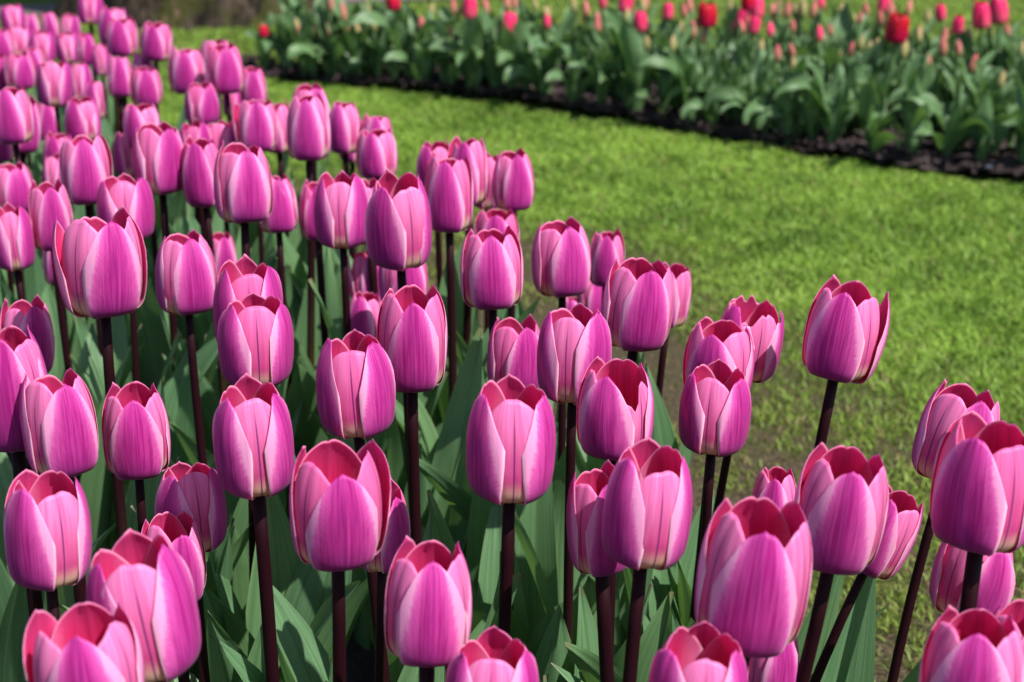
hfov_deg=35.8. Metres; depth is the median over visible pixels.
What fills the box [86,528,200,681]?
pink tulip
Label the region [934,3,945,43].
red tulip
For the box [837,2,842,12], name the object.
budding tulip
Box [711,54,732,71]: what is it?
leafy tulip
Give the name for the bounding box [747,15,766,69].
red tulip
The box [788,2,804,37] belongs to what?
budding tulip
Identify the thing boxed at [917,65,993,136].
leafy tulip
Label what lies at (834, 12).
budding tulip
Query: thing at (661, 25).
leafy tulip
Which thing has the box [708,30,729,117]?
leafy tulip
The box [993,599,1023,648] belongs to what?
pink tulip
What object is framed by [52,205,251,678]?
pink tulip
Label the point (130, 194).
pink tulip
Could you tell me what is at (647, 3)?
budding tulip
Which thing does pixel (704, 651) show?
pink tulip
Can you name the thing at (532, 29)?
leafy tulip
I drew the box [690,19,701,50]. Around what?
budding tulip
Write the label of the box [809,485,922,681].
pink tulip
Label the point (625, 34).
leafy tulip
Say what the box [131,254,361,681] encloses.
pink tulip
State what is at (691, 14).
budding tulip
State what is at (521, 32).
leafy tulip
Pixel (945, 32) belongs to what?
budding tulip
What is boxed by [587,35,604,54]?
leafy tulip
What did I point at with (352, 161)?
pink tulip
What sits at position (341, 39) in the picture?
leafy tulip
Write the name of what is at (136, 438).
pink tulip
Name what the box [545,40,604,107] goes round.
leafy tulip
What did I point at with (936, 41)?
leafy tulip
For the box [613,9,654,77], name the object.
red tulip
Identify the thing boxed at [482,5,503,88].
leafy tulip
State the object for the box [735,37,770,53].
leafy tulip
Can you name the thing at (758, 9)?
red tulip
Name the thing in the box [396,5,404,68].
budding tulip
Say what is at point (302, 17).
leafy tulip
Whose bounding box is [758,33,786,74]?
leafy tulip
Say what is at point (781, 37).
leafy tulip
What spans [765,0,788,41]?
budding tulip
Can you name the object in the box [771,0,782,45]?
leafy tulip
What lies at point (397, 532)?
pink tulip
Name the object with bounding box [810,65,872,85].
leafy tulip
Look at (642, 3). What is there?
budding tulip
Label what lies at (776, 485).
pink tulip
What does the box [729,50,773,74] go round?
leafy tulip
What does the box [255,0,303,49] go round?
leafy tulip
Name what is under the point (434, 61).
leafy tulip
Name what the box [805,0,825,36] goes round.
budding tulip
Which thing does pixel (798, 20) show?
budding tulip
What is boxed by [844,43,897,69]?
leafy tulip
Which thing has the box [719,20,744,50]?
budding tulip
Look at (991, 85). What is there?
leafy tulip
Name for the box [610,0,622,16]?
leafy tulip
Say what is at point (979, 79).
leafy tulip
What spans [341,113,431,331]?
pink tulip
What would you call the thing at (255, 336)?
pink tulip
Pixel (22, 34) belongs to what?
pink tulip
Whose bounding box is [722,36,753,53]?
leafy tulip
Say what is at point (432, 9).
budding tulip
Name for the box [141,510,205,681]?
pink tulip
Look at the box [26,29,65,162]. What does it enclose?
pink tulip
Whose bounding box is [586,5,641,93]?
leafy tulip
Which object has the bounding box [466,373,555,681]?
pink tulip
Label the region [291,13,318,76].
budding tulip
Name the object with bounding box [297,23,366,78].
budding tulip
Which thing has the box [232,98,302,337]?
pink tulip
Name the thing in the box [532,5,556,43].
budding tulip
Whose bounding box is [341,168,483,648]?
pink tulip
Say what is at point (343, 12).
budding tulip
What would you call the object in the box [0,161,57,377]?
pink tulip
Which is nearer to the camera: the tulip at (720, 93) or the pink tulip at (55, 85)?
the pink tulip at (55, 85)
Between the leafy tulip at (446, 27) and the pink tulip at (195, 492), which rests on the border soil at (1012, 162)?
the leafy tulip at (446, 27)
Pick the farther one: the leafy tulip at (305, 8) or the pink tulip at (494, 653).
the leafy tulip at (305, 8)
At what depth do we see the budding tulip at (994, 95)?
3.46 m
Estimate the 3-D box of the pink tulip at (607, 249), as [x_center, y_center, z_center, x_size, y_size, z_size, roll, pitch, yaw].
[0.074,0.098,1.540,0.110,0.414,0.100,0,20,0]
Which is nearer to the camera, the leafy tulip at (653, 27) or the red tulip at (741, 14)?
the red tulip at (741, 14)
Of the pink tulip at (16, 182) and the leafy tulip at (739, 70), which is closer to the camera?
the pink tulip at (16, 182)
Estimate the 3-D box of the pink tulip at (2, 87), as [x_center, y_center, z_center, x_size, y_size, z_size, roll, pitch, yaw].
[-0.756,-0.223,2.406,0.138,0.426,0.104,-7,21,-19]
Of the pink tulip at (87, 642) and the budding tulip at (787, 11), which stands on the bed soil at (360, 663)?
the pink tulip at (87, 642)
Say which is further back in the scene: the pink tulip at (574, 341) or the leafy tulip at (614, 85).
the leafy tulip at (614, 85)
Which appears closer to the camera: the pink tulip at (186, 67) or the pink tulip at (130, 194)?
the pink tulip at (130, 194)
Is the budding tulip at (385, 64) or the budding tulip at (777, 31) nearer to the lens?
the budding tulip at (777, 31)
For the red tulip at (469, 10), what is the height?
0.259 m
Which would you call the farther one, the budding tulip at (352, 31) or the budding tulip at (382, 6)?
the budding tulip at (382, 6)
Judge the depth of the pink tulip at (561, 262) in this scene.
1.30 m
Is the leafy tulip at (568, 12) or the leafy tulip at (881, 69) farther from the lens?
the leafy tulip at (568, 12)
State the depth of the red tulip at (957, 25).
3.90 m
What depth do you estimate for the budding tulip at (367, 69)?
4.34 m
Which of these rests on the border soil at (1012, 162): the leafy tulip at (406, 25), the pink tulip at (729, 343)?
the leafy tulip at (406, 25)
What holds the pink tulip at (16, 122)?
on the bed soil at (360, 663)
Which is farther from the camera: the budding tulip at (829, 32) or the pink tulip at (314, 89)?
the budding tulip at (829, 32)
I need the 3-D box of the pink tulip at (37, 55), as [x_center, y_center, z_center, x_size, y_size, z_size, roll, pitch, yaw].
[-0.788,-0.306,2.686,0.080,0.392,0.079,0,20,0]
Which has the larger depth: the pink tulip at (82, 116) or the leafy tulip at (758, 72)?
the leafy tulip at (758, 72)
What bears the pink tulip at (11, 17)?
on the bed soil at (360, 663)
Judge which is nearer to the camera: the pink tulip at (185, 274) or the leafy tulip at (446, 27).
the pink tulip at (185, 274)
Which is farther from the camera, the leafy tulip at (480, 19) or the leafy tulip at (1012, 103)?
the leafy tulip at (480, 19)
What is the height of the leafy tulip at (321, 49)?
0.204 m
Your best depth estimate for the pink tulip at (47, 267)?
1.55 m
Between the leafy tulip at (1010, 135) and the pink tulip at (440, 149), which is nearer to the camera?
the pink tulip at (440, 149)
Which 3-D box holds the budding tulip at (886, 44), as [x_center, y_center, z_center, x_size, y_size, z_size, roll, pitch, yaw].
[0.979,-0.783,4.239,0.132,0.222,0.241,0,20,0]
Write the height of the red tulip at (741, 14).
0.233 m
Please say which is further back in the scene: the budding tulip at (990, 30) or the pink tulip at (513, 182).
the budding tulip at (990, 30)
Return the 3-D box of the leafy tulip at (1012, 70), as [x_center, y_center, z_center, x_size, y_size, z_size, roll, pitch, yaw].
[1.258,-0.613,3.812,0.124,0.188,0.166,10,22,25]
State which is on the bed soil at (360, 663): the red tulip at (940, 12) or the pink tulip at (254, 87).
the pink tulip at (254, 87)
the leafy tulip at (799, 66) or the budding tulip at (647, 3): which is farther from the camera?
the budding tulip at (647, 3)
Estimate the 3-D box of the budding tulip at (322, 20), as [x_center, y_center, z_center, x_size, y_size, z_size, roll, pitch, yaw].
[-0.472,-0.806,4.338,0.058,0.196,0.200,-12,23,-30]
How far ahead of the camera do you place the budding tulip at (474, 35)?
4.13 m
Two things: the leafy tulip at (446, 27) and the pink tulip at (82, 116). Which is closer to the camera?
the pink tulip at (82, 116)
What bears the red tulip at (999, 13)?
on the border soil at (1012, 162)
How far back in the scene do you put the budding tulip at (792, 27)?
4.09 m
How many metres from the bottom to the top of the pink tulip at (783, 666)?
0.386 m
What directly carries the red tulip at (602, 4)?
on the border soil at (1012, 162)
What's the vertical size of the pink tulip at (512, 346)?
0.444 m
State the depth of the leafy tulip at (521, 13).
4.37 m
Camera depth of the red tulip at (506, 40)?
4.08 m
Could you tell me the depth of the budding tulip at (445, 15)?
4.52 m
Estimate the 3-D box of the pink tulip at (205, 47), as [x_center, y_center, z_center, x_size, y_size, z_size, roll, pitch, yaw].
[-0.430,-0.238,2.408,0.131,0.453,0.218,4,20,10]
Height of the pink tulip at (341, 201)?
0.493 m
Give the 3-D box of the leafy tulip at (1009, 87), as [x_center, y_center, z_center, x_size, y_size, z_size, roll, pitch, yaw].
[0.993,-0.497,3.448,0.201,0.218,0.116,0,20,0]
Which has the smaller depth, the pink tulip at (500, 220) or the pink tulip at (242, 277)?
the pink tulip at (242, 277)
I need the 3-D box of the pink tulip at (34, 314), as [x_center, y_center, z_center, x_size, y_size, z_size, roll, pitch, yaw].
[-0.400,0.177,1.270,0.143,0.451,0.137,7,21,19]
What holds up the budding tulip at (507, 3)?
on the border soil at (1012, 162)
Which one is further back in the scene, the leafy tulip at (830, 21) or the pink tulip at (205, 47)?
the leafy tulip at (830, 21)
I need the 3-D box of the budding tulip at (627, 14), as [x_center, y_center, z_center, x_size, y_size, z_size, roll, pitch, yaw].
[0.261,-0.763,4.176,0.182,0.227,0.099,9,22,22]
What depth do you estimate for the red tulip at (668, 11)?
4.06 m
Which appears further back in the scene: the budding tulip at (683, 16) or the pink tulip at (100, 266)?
the budding tulip at (683, 16)
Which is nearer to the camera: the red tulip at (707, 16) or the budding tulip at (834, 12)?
the red tulip at (707, 16)
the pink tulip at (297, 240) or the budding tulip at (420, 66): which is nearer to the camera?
the pink tulip at (297, 240)
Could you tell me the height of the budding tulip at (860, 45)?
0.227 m
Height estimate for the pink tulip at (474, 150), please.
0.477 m
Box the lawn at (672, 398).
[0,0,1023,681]
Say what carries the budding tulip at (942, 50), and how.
on the border soil at (1012, 162)
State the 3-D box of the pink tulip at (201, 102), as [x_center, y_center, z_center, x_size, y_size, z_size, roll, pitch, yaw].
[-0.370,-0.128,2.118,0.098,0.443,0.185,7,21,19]
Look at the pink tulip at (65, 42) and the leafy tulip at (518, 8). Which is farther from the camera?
the leafy tulip at (518, 8)
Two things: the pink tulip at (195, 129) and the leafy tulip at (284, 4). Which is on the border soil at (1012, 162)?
the leafy tulip at (284, 4)
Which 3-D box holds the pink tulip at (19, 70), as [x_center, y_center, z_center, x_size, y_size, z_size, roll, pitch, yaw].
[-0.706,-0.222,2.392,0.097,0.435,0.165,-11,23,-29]
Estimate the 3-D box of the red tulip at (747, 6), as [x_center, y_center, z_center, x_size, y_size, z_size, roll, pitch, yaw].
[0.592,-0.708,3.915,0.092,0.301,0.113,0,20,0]
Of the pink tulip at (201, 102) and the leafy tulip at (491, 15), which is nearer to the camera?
the pink tulip at (201, 102)
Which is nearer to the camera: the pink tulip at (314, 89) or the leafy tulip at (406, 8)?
the pink tulip at (314, 89)
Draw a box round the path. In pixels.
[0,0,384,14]
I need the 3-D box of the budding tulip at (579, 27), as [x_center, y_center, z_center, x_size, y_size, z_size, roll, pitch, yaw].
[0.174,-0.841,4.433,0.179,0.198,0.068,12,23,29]
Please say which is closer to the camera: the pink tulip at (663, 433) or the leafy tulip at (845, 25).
the pink tulip at (663, 433)
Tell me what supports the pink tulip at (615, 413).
on the bed soil at (360, 663)
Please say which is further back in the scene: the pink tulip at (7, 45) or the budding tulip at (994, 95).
the budding tulip at (994, 95)
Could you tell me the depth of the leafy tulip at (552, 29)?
4.23 m
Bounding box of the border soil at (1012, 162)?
[245,63,1023,176]
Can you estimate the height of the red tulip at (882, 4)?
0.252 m
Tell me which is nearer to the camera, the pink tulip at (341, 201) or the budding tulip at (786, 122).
the pink tulip at (341, 201)
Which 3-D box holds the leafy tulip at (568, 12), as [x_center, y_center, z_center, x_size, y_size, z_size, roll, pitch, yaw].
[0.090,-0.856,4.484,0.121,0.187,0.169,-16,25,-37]
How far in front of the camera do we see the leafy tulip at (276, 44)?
4.46 m
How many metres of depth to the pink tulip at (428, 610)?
0.77 m
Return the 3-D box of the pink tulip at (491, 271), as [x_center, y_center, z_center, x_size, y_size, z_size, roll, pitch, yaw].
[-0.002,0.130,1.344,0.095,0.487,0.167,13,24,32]
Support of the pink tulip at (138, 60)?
on the bed soil at (360, 663)
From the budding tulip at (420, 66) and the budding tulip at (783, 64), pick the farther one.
the budding tulip at (420, 66)
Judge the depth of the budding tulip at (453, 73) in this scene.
4.20 m
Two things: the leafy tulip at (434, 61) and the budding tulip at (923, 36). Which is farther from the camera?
the leafy tulip at (434, 61)
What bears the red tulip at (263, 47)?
on the border soil at (1012, 162)
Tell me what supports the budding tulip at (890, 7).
on the border soil at (1012, 162)
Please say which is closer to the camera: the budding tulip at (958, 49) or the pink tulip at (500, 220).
the pink tulip at (500, 220)
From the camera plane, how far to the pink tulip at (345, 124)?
1.83 m
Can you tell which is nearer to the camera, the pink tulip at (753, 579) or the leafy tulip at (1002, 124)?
the pink tulip at (753, 579)
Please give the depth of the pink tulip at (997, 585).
0.87 m
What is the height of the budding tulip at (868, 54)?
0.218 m
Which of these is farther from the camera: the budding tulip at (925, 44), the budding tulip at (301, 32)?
the budding tulip at (301, 32)
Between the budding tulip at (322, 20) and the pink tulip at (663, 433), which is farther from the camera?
the budding tulip at (322, 20)
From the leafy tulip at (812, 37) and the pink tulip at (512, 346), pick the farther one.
the leafy tulip at (812, 37)
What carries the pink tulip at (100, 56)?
on the bed soil at (360, 663)
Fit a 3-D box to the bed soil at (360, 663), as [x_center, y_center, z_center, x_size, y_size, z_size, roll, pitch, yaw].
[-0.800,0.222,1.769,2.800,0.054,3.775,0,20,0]
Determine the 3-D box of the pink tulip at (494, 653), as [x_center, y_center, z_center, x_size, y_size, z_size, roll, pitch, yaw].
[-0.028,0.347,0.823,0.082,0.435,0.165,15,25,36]
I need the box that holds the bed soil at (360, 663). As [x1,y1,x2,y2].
[6,452,447,681]
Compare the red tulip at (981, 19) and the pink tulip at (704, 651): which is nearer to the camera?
the pink tulip at (704, 651)
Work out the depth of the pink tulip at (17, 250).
1.43 m
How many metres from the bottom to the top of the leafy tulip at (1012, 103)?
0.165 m
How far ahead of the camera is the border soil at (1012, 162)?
3.77 m
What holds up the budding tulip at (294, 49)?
on the border soil at (1012, 162)
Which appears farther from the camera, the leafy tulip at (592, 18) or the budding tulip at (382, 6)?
the budding tulip at (382, 6)
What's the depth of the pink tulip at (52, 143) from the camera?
1.92 m
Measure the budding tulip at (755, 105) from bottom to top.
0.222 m
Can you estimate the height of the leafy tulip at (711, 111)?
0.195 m
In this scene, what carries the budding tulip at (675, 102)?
on the border soil at (1012, 162)
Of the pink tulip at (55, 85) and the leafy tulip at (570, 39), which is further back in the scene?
the leafy tulip at (570, 39)
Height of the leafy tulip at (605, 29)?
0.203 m
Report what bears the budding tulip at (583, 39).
on the border soil at (1012, 162)
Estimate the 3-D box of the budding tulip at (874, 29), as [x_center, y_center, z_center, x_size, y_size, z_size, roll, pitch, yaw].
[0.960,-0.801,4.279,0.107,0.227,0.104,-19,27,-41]
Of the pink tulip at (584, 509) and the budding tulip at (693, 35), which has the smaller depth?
the pink tulip at (584, 509)
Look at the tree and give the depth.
5.30 m
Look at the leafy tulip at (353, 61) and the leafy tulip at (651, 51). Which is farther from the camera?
the leafy tulip at (353, 61)
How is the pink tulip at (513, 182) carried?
on the bed soil at (360, 663)
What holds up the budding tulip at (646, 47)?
on the border soil at (1012, 162)
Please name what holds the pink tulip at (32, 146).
on the bed soil at (360, 663)
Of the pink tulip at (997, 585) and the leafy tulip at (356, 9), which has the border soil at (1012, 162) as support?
the leafy tulip at (356, 9)
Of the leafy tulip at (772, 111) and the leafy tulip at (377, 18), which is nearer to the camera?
the leafy tulip at (772, 111)
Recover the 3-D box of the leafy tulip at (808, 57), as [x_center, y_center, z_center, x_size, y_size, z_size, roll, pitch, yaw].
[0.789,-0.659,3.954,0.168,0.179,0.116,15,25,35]
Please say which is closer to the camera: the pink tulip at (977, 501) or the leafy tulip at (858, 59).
the pink tulip at (977, 501)
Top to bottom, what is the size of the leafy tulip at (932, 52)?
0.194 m
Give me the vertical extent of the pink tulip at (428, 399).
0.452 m
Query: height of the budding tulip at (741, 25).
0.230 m
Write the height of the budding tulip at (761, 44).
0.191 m
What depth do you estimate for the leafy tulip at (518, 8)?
4.48 m
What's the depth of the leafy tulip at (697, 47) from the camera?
3.85 m
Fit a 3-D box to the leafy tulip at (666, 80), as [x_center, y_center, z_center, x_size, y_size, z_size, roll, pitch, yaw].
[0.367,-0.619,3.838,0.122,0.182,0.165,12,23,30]
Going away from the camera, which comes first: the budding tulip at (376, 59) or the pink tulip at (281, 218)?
the pink tulip at (281, 218)
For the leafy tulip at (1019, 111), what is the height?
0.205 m
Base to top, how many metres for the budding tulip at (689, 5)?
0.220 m
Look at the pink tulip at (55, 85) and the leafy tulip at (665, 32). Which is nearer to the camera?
the pink tulip at (55, 85)
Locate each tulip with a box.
[0,4,34,96]
[0,26,30,94]
[0,53,41,176]
[0,85,75,381]
[0,143,52,296]
[0,152,96,371]
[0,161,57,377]
[0,201,142,566]
[0,294,115,681]
[0,324,47,619]
[3,50,63,176]
[3,469,91,621]
[8,26,30,94]
[19,95,74,251]
[19,367,98,604]
[23,602,143,681]
[24,45,46,103]
[25,12,39,103]
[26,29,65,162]
[28,178,181,558]
[31,62,109,186]
[34,79,107,208]
[37,59,103,218]
[38,102,56,140]
[41,11,59,62]
[42,131,151,252]
[42,250,147,388]
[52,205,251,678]
[55,31,99,81]
[59,134,217,385]
[59,461,265,681]
[60,13,80,35]
[64,95,100,323]
[69,172,194,521]
[76,32,94,67]
[77,0,135,128]
[84,121,218,439]
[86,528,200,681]
[91,42,114,135]
[93,15,137,177]
[98,5,126,149]
[101,381,173,681]
[106,55,156,205]
[108,21,185,229]
[111,103,185,389]
[111,132,185,381]
[125,229,248,614]
[129,66,186,255]
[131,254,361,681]
[132,53,175,220]
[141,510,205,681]
[158,135,299,454]
[162,232,236,385]
[166,46,238,230]
[167,140,302,526]
[169,119,291,352]
[169,292,368,681]
[174,373,332,681]
[180,118,271,336]
[184,82,294,247]
[201,38,228,123]
[205,41,289,258]
[210,329,523,681]
[222,91,265,154]
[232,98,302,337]
[240,66,331,194]
[244,12,273,71]
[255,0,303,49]
[256,0,303,73]
[259,173,297,521]
[268,0,327,48]
[268,99,320,288]
[271,83,347,310]
[273,0,327,24]
[274,101,360,305]
[276,476,443,681]
[277,0,319,25]
[282,14,320,76]
[284,117,366,337]
[284,179,328,454]
[285,92,341,396]
[288,0,344,77]
[289,439,390,681]
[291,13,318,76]
[294,170,405,649]
[295,23,320,76]
[297,13,315,74]
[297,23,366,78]
[303,3,327,22]
[304,249,442,440]
[308,177,447,417]
[316,1,332,74]
[316,6,349,77]
[323,2,359,37]
[324,12,340,75]
[325,24,356,79]
[328,0,373,75]
[334,128,396,301]
[339,19,367,75]
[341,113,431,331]
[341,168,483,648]
[349,8,390,71]
[350,11,452,84]
[350,291,422,487]
[351,0,369,19]
[362,4,376,76]
[364,0,384,13]
[364,284,500,681]
[367,0,405,84]
[367,11,399,82]
[373,3,410,67]
[378,262,462,527]
[383,8,447,87]
[384,16,400,71]
[384,535,471,681]
[385,0,433,28]
[386,13,408,30]
[395,150,528,456]
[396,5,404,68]
[415,10,446,80]
[416,139,479,335]
[419,216,590,603]
[421,313,578,657]
[427,0,461,24]
[428,38,495,92]
[429,2,435,53]
[430,135,540,427]
[431,0,461,36]
[434,20,449,38]
[437,28,455,91]
[439,19,461,91]
[443,12,482,76]
[446,625,538,681]
[447,208,552,408]
[449,0,500,87]
[452,14,485,93]
[455,18,467,82]
[456,148,533,380]
[460,225,566,593]
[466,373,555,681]
[471,150,532,338]
[472,0,493,28]
[477,9,516,19]
[482,0,517,50]
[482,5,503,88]
[497,3,544,97]
[498,11,542,98]
[503,11,577,100]
[504,0,510,11]
[514,257,686,647]
[516,1,555,23]
[517,0,536,22]
[521,2,572,34]
[521,2,576,38]
[526,13,562,102]
[531,18,577,47]
[532,0,537,15]
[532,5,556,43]
[535,302,695,681]
[538,7,571,30]
[539,437,692,681]
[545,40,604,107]
[548,31,578,79]
[550,358,750,681]
[555,228,642,432]
[555,281,645,429]
[555,297,576,423]
[566,459,626,681]
[567,37,620,105]
[570,0,601,76]
[572,0,606,54]
[574,356,673,681]
[576,0,591,79]
[577,9,607,35]
[577,13,585,33]
[578,16,600,91]
[584,8,629,57]
[584,12,600,37]
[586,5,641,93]
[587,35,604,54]
[587,262,692,614]
[590,15,620,37]
[598,38,618,100]
[601,6,664,117]
[608,43,653,116]
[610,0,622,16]
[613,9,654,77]
[615,35,655,109]
[618,0,633,15]
[622,295,783,634]
[623,316,754,635]
[625,41,679,117]
[638,17,675,52]
[638,44,716,127]
[639,0,645,10]
[639,1,674,44]
[642,466,889,630]
[645,0,655,40]
[647,20,656,37]
[648,45,654,56]
[649,621,747,681]
[653,2,681,83]
[663,41,713,107]
[669,3,695,54]
[669,24,694,111]
[669,26,751,126]
[674,0,713,36]
[677,43,736,128]
[678,8,695,34]
[686,27,719,47]
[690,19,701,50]
[695,28,737,122]
[695,497,811,672]
[697,1,750,124]
[702,21,775,139]
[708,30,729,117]
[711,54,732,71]
[714,0,738,52]
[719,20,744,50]
[720,16,750,42]
[720,47,773,137]
[720,61,751,123]
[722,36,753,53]
[726,37,751,70]
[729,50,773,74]
[731,0,783,53]
[732,8,753,41]
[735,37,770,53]
[738,19,744,39]
[740,0,753,110]
[742,43,806,135]
[742,56,774,113]
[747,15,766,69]
[748,637,798,681]
[752,38,763,58]
[754,25,790,49]
[756,71,844,138]
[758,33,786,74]
[759,3,781,34]
[763,17,808,46]
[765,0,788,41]
[767,35,812,61]
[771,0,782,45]
[772,1,790,41]
[773,56,807,143]
[773,58,857,144]
[778,42,800,133]
[780,56,830,142]
[787,27,821,74]
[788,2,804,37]
[789,19,813,63]
[794,24,832,47]
[794,442,888,681]
[795,0,808,36]
[795,44,849,72]
[796,15,805,38]
[797,274,889,673]
[798,24,828,146]
[803,0,824,76]
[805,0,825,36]
[807,21,825,51]
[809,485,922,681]
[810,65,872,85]
[811,78,903,143]
[817,30,871,82]
[821,379,999,681]
[823,37,889,97]
[826,16,833,40]
[827,34,873,77]
[827,39,855,67]
[830,5,868,34]
[832,0,868,43]
[834,60,902,130]
[835,40,883,67]
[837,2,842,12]
[840,43,889,70]
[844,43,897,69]
[845,11,862,50]
[848,44,892,129]
[848,69,899,157]
[850,53,903,98]
[862,1,885,45]
[863,8,892,56]
[864,28,931,65]
[866,40,904,76]
[871,0,889,37]
[873,37,905,78]
[884,12,925,128]
[886,0,894,17]
[887,40,908,119]
[889,71,1008,156]
[892,8,931,45]
[895,10,938,65]
[900,59,934,159]
[901,45,947,83]
[903,0,928,64]
[904,25,927,65]
[904,29,933,66]
[910,27,921,59]
[911,36,950,66]
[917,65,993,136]
[918,605,1023,681]
[920,39,939,68]
[926,61,1016,147]
[929,542,1014,613]
[930,410,1023,613]
[931,27,955,53]
[931,35,962,135]
[933,39,961,98]
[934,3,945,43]
[937,49,996,108]
[938,44,993,124]
[940,53,1003,153]
[948,29,953,50]
[949,25,1012,81]
[950,14,964,61]
[956,0,1002,75]
[962,67,989,138]
[963,92,1023,160]
[964,59,1001,93]
[967,71,1015,153]
[973,21,1022,67]
[975,23,1012,68]
[976,0,1011,69]
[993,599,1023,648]
[996,23,1023,84]
[997,27,1017,65]
[1005,88,1015,146]
[1006,99,1016,135]
[1007,39,1023,91]
[1007,69,1023,163]
[1010,53,1023,77]
[1011,35,1021,48]
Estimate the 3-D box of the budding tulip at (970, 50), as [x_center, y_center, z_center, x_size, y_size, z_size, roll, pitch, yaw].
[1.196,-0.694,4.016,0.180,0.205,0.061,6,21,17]
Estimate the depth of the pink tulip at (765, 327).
1.16 m
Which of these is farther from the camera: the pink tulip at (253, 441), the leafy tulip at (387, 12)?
the leafy tulip at (387, 12)
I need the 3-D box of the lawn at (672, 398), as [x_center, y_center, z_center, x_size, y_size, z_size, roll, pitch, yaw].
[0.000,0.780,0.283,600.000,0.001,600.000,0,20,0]
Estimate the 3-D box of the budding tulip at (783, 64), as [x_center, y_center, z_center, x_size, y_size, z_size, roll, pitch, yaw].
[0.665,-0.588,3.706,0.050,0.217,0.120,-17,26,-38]
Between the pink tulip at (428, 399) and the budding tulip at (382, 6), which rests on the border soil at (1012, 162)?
the budding tulip at (382, 6)
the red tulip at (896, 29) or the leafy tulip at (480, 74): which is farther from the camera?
the leafy tulip at (480, 74)
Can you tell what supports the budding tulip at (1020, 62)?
on the border soil at (1012, 162)
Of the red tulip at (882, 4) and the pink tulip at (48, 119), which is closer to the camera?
the pink tulip at (48, 119)
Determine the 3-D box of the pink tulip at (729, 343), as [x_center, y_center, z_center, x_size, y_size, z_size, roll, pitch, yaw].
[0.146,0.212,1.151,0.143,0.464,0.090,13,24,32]
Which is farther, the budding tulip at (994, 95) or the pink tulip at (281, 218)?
the budding tulip at (994, 95)
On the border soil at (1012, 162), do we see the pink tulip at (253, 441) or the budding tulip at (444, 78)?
the budding tulip at (444, 78)
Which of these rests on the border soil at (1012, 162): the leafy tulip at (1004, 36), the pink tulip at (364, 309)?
the leafy tulip at (1004, 36)
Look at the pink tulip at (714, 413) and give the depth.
1.02 m
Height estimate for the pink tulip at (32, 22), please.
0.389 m
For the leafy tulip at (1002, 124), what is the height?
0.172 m
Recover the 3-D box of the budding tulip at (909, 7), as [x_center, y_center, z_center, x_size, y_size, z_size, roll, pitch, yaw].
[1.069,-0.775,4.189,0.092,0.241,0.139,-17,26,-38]
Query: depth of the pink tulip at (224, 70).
2.06 m
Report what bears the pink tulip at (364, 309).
on the bed soil at (360, 663)
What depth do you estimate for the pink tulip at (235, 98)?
2.61 m
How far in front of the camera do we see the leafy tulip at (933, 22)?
4.17 m
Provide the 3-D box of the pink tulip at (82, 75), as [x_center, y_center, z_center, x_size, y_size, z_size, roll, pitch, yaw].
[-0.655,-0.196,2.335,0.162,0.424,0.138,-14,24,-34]
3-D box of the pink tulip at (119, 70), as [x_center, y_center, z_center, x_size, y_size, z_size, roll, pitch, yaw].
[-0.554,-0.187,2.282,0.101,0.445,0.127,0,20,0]
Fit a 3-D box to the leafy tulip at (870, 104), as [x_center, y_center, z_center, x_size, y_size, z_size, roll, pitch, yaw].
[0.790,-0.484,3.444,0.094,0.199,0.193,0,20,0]
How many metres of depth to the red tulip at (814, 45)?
4.07 m
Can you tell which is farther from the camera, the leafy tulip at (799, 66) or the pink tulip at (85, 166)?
the leafy tulip at (799, 66)
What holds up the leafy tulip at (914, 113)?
on the border soil at (1012, 162)
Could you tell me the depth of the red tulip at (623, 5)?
4.23 m
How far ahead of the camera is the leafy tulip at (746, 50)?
3.86 m
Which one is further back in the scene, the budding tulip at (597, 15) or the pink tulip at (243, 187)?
the budding tulip at (597, 15)
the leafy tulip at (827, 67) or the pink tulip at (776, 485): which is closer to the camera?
the pink tulip at (776, 485)
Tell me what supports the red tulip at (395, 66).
on the border soil at (1012, 162)
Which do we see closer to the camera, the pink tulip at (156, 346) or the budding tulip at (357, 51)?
the pink tulip at (156, 346)
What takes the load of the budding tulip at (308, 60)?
on the border soil at (1012, 162)
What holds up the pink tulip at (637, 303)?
on the bed soil at (360, 663)
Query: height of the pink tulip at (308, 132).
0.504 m
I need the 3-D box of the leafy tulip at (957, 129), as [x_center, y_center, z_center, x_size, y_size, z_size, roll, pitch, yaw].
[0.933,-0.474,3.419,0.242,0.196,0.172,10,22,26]
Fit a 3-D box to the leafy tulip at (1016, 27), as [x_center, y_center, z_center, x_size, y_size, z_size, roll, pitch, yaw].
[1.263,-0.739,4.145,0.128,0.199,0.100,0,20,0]
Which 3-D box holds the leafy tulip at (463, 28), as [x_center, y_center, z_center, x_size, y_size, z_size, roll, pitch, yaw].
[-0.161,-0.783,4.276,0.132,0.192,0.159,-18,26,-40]
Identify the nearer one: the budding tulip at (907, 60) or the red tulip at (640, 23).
the budding tulip at (907, 60)
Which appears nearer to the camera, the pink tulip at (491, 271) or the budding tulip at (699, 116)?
the pink tulip at (491, 271)
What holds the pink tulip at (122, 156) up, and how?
on the bed soil at (360, 663)
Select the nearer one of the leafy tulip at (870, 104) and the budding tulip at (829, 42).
the leafy tulip at (870, 104)
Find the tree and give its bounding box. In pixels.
[53,0,328,30]
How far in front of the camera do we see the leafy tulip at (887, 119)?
3.57 m
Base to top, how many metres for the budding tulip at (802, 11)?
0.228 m
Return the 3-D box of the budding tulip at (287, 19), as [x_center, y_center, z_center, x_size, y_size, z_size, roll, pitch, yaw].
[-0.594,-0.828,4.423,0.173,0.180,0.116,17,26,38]

